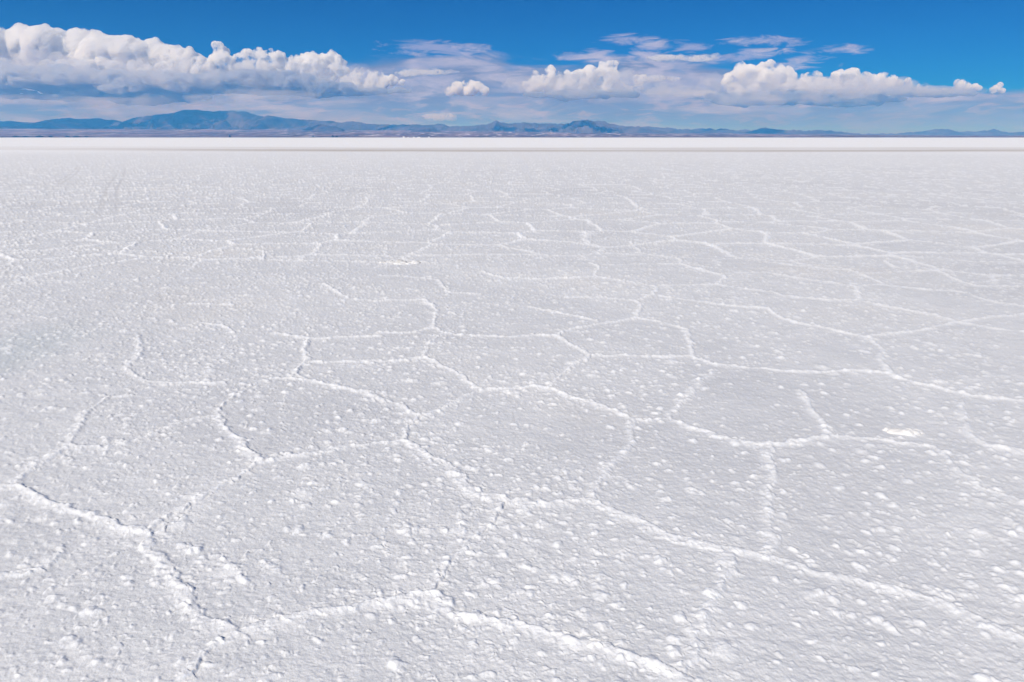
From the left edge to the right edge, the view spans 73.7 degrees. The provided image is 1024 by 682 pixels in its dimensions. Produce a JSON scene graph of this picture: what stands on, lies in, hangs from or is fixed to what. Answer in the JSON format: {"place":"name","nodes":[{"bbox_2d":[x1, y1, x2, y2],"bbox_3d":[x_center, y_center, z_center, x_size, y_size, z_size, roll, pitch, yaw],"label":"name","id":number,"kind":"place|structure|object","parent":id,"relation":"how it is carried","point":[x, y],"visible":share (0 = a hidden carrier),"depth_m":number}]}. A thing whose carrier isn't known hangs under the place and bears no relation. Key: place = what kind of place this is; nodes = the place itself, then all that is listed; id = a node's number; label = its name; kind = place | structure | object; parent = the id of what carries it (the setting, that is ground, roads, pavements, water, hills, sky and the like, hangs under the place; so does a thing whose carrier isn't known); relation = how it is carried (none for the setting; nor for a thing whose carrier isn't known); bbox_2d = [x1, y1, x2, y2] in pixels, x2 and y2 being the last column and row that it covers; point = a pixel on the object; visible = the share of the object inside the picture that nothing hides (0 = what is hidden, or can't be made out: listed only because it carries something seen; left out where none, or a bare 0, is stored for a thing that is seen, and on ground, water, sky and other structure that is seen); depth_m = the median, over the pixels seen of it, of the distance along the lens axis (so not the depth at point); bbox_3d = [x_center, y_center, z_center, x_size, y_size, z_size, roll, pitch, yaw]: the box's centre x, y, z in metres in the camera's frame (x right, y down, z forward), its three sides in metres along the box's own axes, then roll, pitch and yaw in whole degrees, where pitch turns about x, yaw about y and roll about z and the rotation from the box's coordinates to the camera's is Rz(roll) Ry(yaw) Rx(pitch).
{"place":"outdoors","nodes":[
{"label":"outdoors","id":0,"kind":"place"},
{"bbox_2d":[0,110,334,129],"bbox_3d":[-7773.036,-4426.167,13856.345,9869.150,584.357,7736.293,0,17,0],"label":"mountain","id":1,"kind":"structure","parent":0,"point":[215,120],"depth_m":14127.38},
{"bbox_2d":[303,125,344,130],"bbox_3d":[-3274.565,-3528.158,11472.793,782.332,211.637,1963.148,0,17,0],"label":"hill","id":2,"kind":"structure","parent":0,"point":[322,128],"depth_m":11525.58},
{"bbox_2d":[288,121,448,130],"bbox_3d":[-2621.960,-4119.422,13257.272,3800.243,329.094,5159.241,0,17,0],"label":"mountain","id":3,"kind":"structure","parent":0,"point":[350,125],"depth_m":13673.83},
{"bbox_2d":[411,128,440,131],"bbox_3d":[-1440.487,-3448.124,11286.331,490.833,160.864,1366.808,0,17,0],"label":"hill","id":4,"kind":"structure","parent":0,"point":[425,130],"depth_m":11381.88},
{"bbox_2d":[438,121,565,132],"bbox_3d":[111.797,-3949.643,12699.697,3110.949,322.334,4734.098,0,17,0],"label":"mountain","id":5,"kind":"structure","parent":0,"point":[495,126],"depth_m":13094.89},
{"bbox_2d":[0,138,1023,681],"bbox_3d":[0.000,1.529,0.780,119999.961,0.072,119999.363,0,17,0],"label":"salt flat","id":6,"kind":"structure","parent":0,"point":[588,408],"depth_m":4.42},
{"bbox_2d":[379,259,420,264],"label":"salt slab","id":7,"kind":"structure","parent":6,"relation":"on","point":[399,262],"depth_m":9.67},
{"bbox_2d":[882,427,923,435],"bbox_3d":[2.340,0.548,4.074,0.243,0.056,0.102,2,17,5],"label":"salt mound","id":8,"kind":"object","parent":6,"relation":"on","point":[905,431],"visible":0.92,"depth_m":4.06},
{"bbox_2d":[0,128,1023,137],"bbox_3d":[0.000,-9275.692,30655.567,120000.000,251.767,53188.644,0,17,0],"label":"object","id":9,"kind":"structure","parent":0,"point":[144,133],"depth_m":7701.92},
{"bbox_2d":[0,0,1023,133],"label":"sky","id":10,"kind":"structure","parent":0,"point":[849,66]},
{"bbox_2d":[536,120,666,132],"bbox_3d":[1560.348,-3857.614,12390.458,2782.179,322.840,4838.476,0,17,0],"label":"mountain","id":11,"kind":"structure","parent":0,"point":[584,126],"depth_m":12431.87},
{"bbox_2d":[646,126,749,133],"bbox_3d":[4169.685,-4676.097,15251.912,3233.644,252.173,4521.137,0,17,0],"label":"mountain","id":12,"kind":"structure","parent":0,"point":[700,130],"depth_m":15369.45},
{"bbox_2d":[748,127,861,134],"bbox_3d":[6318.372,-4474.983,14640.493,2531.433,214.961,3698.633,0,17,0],"label":"mountain","id":13,"kind":"structure","parent":0,"point":[765,130],"depth_m":14665.60},
{"bbox_2d":[855,129,1023,134],"bbox_3d":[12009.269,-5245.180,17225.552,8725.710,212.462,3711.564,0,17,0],"label":"mountain","id":14,"kind":"structure","parent":0,"point":[952,132],"depth_m":17422.58}
]}

